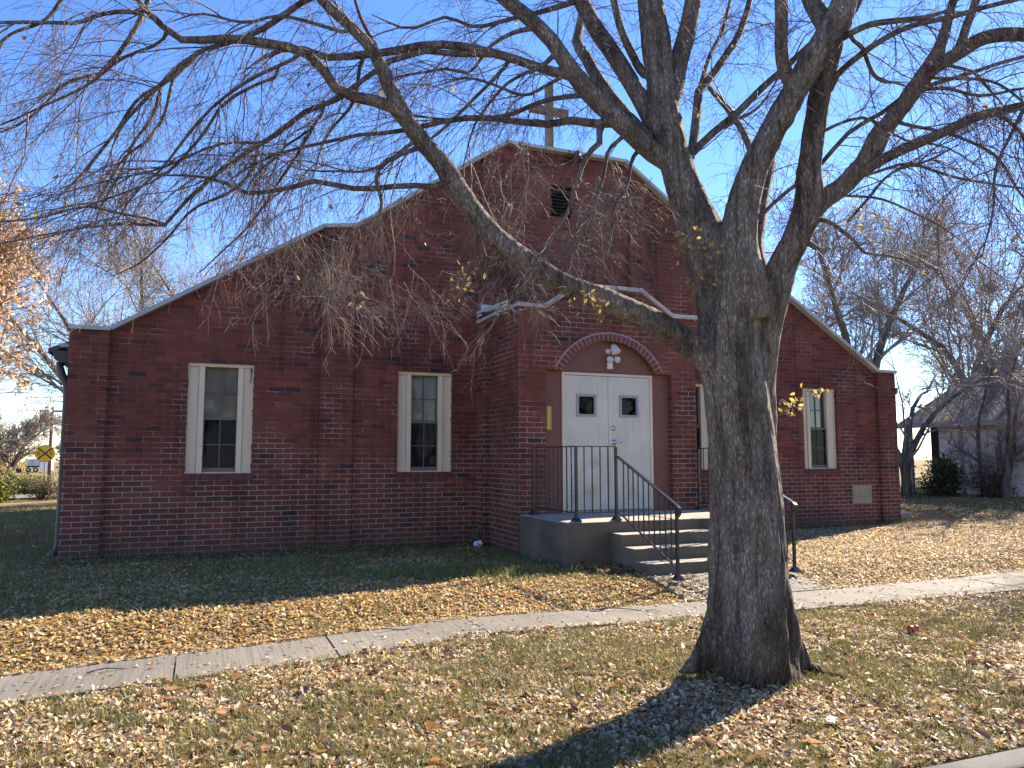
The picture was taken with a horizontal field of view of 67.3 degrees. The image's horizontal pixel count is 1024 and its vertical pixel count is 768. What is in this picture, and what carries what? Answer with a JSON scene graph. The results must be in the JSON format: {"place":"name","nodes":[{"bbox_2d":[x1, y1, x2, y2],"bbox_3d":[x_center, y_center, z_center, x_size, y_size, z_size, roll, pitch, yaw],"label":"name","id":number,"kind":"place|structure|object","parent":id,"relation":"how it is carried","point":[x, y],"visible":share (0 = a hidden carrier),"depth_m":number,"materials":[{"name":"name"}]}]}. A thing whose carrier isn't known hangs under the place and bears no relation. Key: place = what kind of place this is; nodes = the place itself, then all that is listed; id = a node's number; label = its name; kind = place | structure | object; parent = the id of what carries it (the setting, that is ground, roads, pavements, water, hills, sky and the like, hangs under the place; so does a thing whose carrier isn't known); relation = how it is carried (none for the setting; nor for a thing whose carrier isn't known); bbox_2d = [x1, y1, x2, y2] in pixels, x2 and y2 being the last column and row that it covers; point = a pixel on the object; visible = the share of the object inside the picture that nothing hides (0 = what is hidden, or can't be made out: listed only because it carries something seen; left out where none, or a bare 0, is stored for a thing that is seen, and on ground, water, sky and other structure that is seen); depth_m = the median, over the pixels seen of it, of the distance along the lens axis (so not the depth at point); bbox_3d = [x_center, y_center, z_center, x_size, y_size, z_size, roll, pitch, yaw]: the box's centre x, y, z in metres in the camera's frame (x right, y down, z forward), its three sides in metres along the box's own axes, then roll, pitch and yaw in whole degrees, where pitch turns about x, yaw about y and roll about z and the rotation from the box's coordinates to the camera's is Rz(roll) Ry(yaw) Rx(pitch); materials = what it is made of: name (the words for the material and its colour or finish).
{"place":"outdoors","nodes":[
{"label":"outdoors","id":0,"kind":"place"},
{"bbox_2d":[10,494,55,497],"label":"side road","id":1,"kind":"structure","parent":0,"point":[21,496],"depth_m":30.91,"materials":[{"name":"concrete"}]},
{"bbox_2d":[0,460,1023,767],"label":"lawn","id":2,"kind":"structure","parent":0,"point":[28,504],"depth_m":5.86,"materials":[{"name":"plant"}]},
{"bbox_2d":[0,438,19,479],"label":"golden bush","id":3,"kind":"object","parent":2,"relation":"on","point":[1,463],"visible":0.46,"depth_m":58.34,"materials":[{"name":"yellow plant"}]},
{"bbox_2d":[0,465,25,502],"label":"yellow bush","id":4,"kind":"object","parent":2,"relation":"on","point":[4,493],"visible":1,"depth_m":27.17,"materials":[{"name":"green plant"}]},
{"bbox_2d":[15,461,26,472],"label":"yellow loader","id":5,"kind":"object","parent":2,"relation":"on","point":[20,470],"visible":0.49,"depth_m":108.32,"materials":[{"name":"metal"}]},
{"bbox_2d":[0,407,45,464],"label":"tree","id":6,"kind":"object","parent":2,"relation":"on","point":[1,426],"visible":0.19,"depth_m":63.45,"materials":[{"name":"brown plant"}]},
{"bbox_2d":[3,467,57,494],"bbox_3d":[-21.677,4.410,34.612,4.228,1.340,1.595,2,-6,-22],"label":"olive hedge","id":7,"kind":"object","parent":2,"relation":"on","point":[26,480],"visible":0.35,"depth_m":34.35,"materials":[{"name":"green plant"}]},
{"bbox_2d":[0,404,61,475],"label":"tree","id":8,"kind":"object","parent":2,"relation":"on","point":[41,422],"visible":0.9,"depth_m":60.18,"materials":[{"name":"brown plant"}]},
{"bbox_2d":[0,178,64,424],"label":"oak tree","id":9,"kind":"object","parent":2,"relation":"on","point":[5,355],"visible":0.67,"depth_m":15.17,"materials":[{"name":"orange plant"}]},
{"bbox_2d":[17,471,57,499],"bbox_3d":[-17.847,3.929,29.581,1.876,1.150,1.347,2,-6,-22],"label":"dark shrub","id":10,"kind":"object","parent":2,"relation":"on","point":[45,493],"visible":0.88,"depth_m":29.38,"materials":[{"name":"green plant"}]},
{"bbox_2d":[25,459,53,471],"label":"box trailer","id":11,"kind":"object","parent":2,"relation":"on","point":[34,463],"visible":0.73,"depth_m":109.97,"materials":[{"name":"white paint"}]},
{"bbox_2d":[35,445,54,479],"bbox_3d":[-23.733,4.386,39.032,0.880,2.590,0.107,3,-6,-28],"label":"railway sign","id":12,"kind":"object","parent":2,"relation":"on","point":[44,453],"visible":1,"depth_m":39.06,"materials":[{"name":"yellow metal"}]},
{"bbox_2d":[40,406,61,482],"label":"utility pole","id":13,"kind":"object","parent":2,"relation":"on","point":[50,444],"visible":0.46,"depth_m":61.35,"materials":[{"name":"brown wood"}]},
{"bbox_2d":[53,440,59,467],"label":"tree","id":14,"kind":"object","parent":2,"relation":"on","point":[57,447],"visible":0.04,"depth_m":69.65,"materials":[{"name":"beige plant"}]},
{"bbox_2d":[0,223,211,398],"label":"bare tree","id":15,"kind":"object","parent":2,"relation":"on","point":[48,361],"visible":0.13,"depth_m":28.18,"materials":[{"name":"brown plant"}]},
{"bbox_2d":[0,162,277,423],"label":"bare tree","id":16,"kind":"object","parent":2,"relation":"on","point":[142,301],"visible":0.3,"depth_m":24.94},
{"bbox_2d":[83,217,269,325],"bbox_3d":[-10.700,-0.712,28.136,9.337,9.623,9.594,-2,-6,18],"label":"bare tree","id":17,"kind":"object","parent":2,"relation":"on","point":[164,281],"visible":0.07,"depth_m":25.61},
{"bbox_2d":[46,140,901,560],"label":"brick church","id":18,"kind":"structure","parent":2,"relation":"on","point":[180,432],"depth_m":10.87,"materials":[{"name":"red brick"}]},
{"bbox_2d":[182,362,254,480],"bbox_3d":[-3.903,0.493,10.279,0.864,1.565,0.223,2,-6,-22],"label":"window","id":19,"kind":"structure","parent":18,"relation":"in","point":[219,432],"depth_m":10.33,"materials":[{"name":"beige paint"}]},
{"bbox_2d":[396,371,452,477],"bbox_3d":[-1.301,0.592,11.323,0.854,1.565,0.225,2,-6,-22],"label":"window","id":20,"kind":"structure","parent":18,"relation":"in","point":[424,398],"depth_m":11.38,"materials":[{"name":"beige paint"}]},
{"bbox_2d":[528,82,568,146],"bbox_3d":[0.609,-4.250,12.784,0.690,1.540,0.125,2,-6,-22],"label":"wooden cross","id":21,"kind":"object","parent":18,"relation":"on","point":[549,134],"visible":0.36,"depth_m":12.76,"materials":[{"name":"brown wood"}]},
{"bbox_2d":[546,406,550,429],"bbox_3d":[0.504,0.465,10.540,0.073,0.320,0.025,2,-6,-22],"label":"wall plaque","id":22,"kind":"object","parent":18,"relation":"attached to","point":[548,417],"depth_m":10.53,"materials":[{"name":"yellow metal"}]},
{"bbox_2d":[571,147,581,162],"bbox_3d":[1.054,-3.693,12.453,0.170,0.251,0.324,-1,-6,12],"label":"gable floodlight","id":23,"kind":"object","parent":18,"relation":"attached to","point":[579,150],"visible":0.88,"depth_m":12.37,"materials":[{"name":"white plastic"}]},
{"bbox_2d":[564,375,607,510],"bbox_3d":[1.033,1.055,10.719,0.692,2.349,0.061,2,-6,-22],"label":"door","id":24,"kind":"structure","parent":18,"relation":"in","point":[586,397],"depth_m":10.74,"materials":[{"name":"white paint"}]},
{"bbox_2d":[605,343,620,355],"bbox_3d":[1.446,-0.494,10.971,0.206,0.172,0.138,-4,-7,34],"label":"security light","id":25,"kind":"object","parent":18,"relation":"attached to","point":[615,349],"visible":1,"depth_m":10.95,"materials":[{"name":"white plastic"}]},
{"bbox_2d":[607,356,620,368],"bbox_3d":[1.440,-0.304,10.947,0.217,0.187,0.112,2,-6,-22],"label":"security light","id":26,"kind":"object","parent":18,"relation":"attached to","point":[610,359],"visible":1,"depth_m":10.93,"materials":[{"name":"white plastic"}]},
{"bbox_2d":[608,377,651,508],"bbox_3d":[1.688,0.838,10.979,0.690,1.867,0.107,2,-6,-22],"label":"door","id":27,"kind":"structure","parent":18,"relation":"in","point":[628,398],"depth_m":10.99,"materials":[{"name":"white paint"}]},
{"bbox_2d":[696,384,707,474],"bbox_3d":[3.003,0.755,13.048,0.854,1.565,0.225,2,-6,-22],"label":"window","id":28,"kind":"structure","parent":18,"relation":"in","point":[702,436],"depth_m":13.12,"materials":[{"name":"beige paint"}]},
{"bbox_2d":[803,388,840,473],"bbox_3d":[5.583,0.853,14.080,0.814,1.565,0.223,2,-6,-22],"label":"window","id":29,"kind":"structure","parent":18,"relation":"in","point":[819,412],"depth_m":14.14,"materials":[{"name":"beige paint"}]},
{"bbox_2d":[469,521,484,545],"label":"dry weeds","id":30,"kind":"object","parent":2,"relation":"on","point":[472,534],"visible":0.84,"depth_m":11.05,"materials":[{"name":"brown plant"}]},
{"bbox_2d":[473,540,482,547],"bbox_3d":[-0.479,2.279,10.909,0.131,0.121,0.130,2,-6,-22],"label":"crumpled bag","id":31,"kind":"object","parent":2,"relation":"on","point":[479,543],"visible":0.88,"depth_m":10.89,"materials":[{"name":"plastic"}]},
{"bbox_2d":[0,495,1023,767],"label":"fallen leaves","id":32,"kind":"object","parent":2,"relation":"on","point":[154,703],"visible":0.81,"depth_m":5.35,"materials":[{"name":"brown plant"}]},
{"bbox_2d":[0,0,1023,688],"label":"elm tree","id":33,"kind":"object","parent":2,"relation":"on","point":[740,286],"visible":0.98,"depth_m":4.90,"materials":[{"name":"brown plant"}]},
{"bbox_2d":[519,509,709,575],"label":"concrete steps","id":34,"kind":"structure","parent":2,"relation":"on","point":[561,539],"depth_m":9.04,"materials":[{"name":"grey concrete"}]},
{"bbox_2d":[529,446,684,580],"bbox_3d":[1.016,1.436,9.106,0.609,1.403,2.649,5,-8,-44],"label":"stair railing","id":35,"kind":"object","parent":34,"relation":"on","point":[678,512],"visible":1,"depth_m":9.07,"materials":[{"name":"black metal"}]},
{"bbox_2d":[695,448,801,572],"bbox_3d":[2.908,1.508,9.865,0.609,1.403,2.649,0,-5,0],"label":"stair railing","id":36,"kind":"object","parent":34,"relation":"on","point":[794,568],"visible":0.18,"depth_m":8.68,"materials":[{"name":"black metal"}]},
{"bbox_2d":[766,239,943,393],"bbox_3d":[9.687,-2.179,32.129,12.209,12.612,13.912,2,-6,-22],"label":"bare tree","id":37,"kind":"object","parent":2,"relation":"on","point":[826,307],"visible":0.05,"depth_m":29.11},
{"bbox_2d":[764,145,1023,368],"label":"bare tree","id":38,"kind":"object","parent":2,"relation":"on","point":[824,244],"visible":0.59,"depth_m":25.42,"materials":[{"name":"brown plant"}]},
{"bbox_2d":[901,512,910,519],"bbox_3d":[7.528,2.563,14.875,0.380,0.170,0.200,4,-6,-33],"label":"broken block","id":39,"kind":"object","parent":2,"relation":"on","point":[906,515],"depth_m":14.79,"materials":[{"name":"grey concrete"}]},
{"bbox_2d":[797,207,1023,402],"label":"bare tree","id":40,"kind":"object","parent":2,"relation":"on","point":[930,337],"visible":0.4,"depth_m":29.19,"materials":[{"name":"brown plant"}]},
{"bbox_2d":[906,625,919,631],"bbox_3d":[3.256,1.986,6.244,0.087,0.061,0.057,1,-5,-7],"label":"drink can","id":41,"kind":"object","parent":2,"relation":"on","point":[916,627],"visible":0.94,"depth_m":6.22,"materials":[{"name":"red metal"}]},
{"bbox_2d":[855,330,1023,496],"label":"bare tree","id":42,"kind":"object","parent":2,"relation":"on","point":[906,455],"visible":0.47,"depth_m":20.58,"materials":[{"name":"brown plant"}]},
{"bbox_2d":[910,449,972,495],"bbox_3d":[11.317,2.350,20.307,1.911,1.324,1.091,2,-6,-22],"label":"evergreen bush","id":43,"kind":"object","parent":2,"relation":"on","point":[945,481],"visible":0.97,"depth_m":20.05,"materials":[{"name":"green plant"}]},
{"bbox_2d":[874,188,1023,400],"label":"bare tree","id":44,"kind":"object","parent":2,"relation":"on","point":[925,370],"visible":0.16,"depth_m":33.68,"materials":[{"name":"brown plant"}]},
{"bbox_2d":[897,368,1023,496],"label":"white shed","id":45,"kind":"structure","parent":2,"relation":"on","point":[938,444],"depth_m":20.62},
{"bbox_2d":[926,331,1023,495],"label":"sapling","id":46,"kind":"object","parent":2,"relation":"on","point":[984,369],"visible":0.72,"depth_m":19.42,"materials":[{"name":"brown plant"}]},
{"bbox_2d":[927,306,1023,499],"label":"sapling","id":47,"kind":"object","parent":2,"relation":"on","point":[1009,462],"visible":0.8,"depth_m":18.59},
{"bbox_2d":[939,417,1023,496],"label":"scrub tree","id":48,"kind":"object","parent":2,"relation":"on","point":[996,457],"visible":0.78,"depth_m":19.44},
{"bbox_2d":[963,460,1022,497],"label":"brush bush","id":49,"kind":"object","parent":2,"relation":"on","point":[994,488],"visible":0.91,"depth_m":19.30,"materials":[{"name":"brown plant"}]},
{"bbox_2d":[972,205,1023,319],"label":"bare tree","id":50,"kind":"object","parent":2,"relation":"on","point":[1002,230],"visible":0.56,"depth_m":25.85,"materials":[{"name":"brown plant"}]},
{"bbox_2d":[0,571,1023,704],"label":"sidewalk","id":51,"kind":"structure","parent":0,"point":[255,654],"depth_m":6.07,"materials":[{"name":"concrete"}]},
{"bbox_2d":[86,667,127,673],"bbox_3d":[-2.715,1.946,5.258,0.346,0.030,0.041,4,-7,-37],"label":"fallen stick","id":52,"kind":"object","parent":51,"relation":"on","point":[105,668],"visible":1,"depth_m":5.23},
{"bbox_2d":[381,625,415,629],"bbox_3d":[-0.919,1.994,6.282,0.304,0.033,0.042,3,-6,-25],"label":"fallen stick","id":53,"kind":"object","parent":51,"relation":"on","point":[396,629],"visible":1,"depth_m":6.27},
{"bbox_2d":[1,570,1023,695],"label":"path leaves","id":54,"kind":"object","parent":51,"relation":"on","point":[658,579],"visible":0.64,"depth_m":7.67,"materials":[{"name":"brown plant"}]},
{"bbox_2d":[604,607,661,610],"bbox_3d":[1.103,2.049,7.009,0.548,0.032,0.041,1,-5,-6],"label":"fallen stick","id":55,"kind":"object","parent":51,"relation":"on","point":[627,608],"visible":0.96,"depth_m":7.00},
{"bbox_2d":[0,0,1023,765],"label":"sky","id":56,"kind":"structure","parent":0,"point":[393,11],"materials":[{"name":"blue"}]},
{"bbox_2d":[643,572,828,600],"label":"entrance path","id":57,"kind":"structure","parent":0,"point":[703,576],"depth_m":8.11,"materials":[{"name":"concrete"}]},
{"label":"street","id":58,"kind":"structure","parent":0,"visible":0},
{"bbox_2d":[926,747,1023,767],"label":"kerb","id":59,"kind":"structure","parent":58,"relation":"on","point":[1013,758],"depth_m":3.75,"materials":[{"name":"concrete"}]}
]}

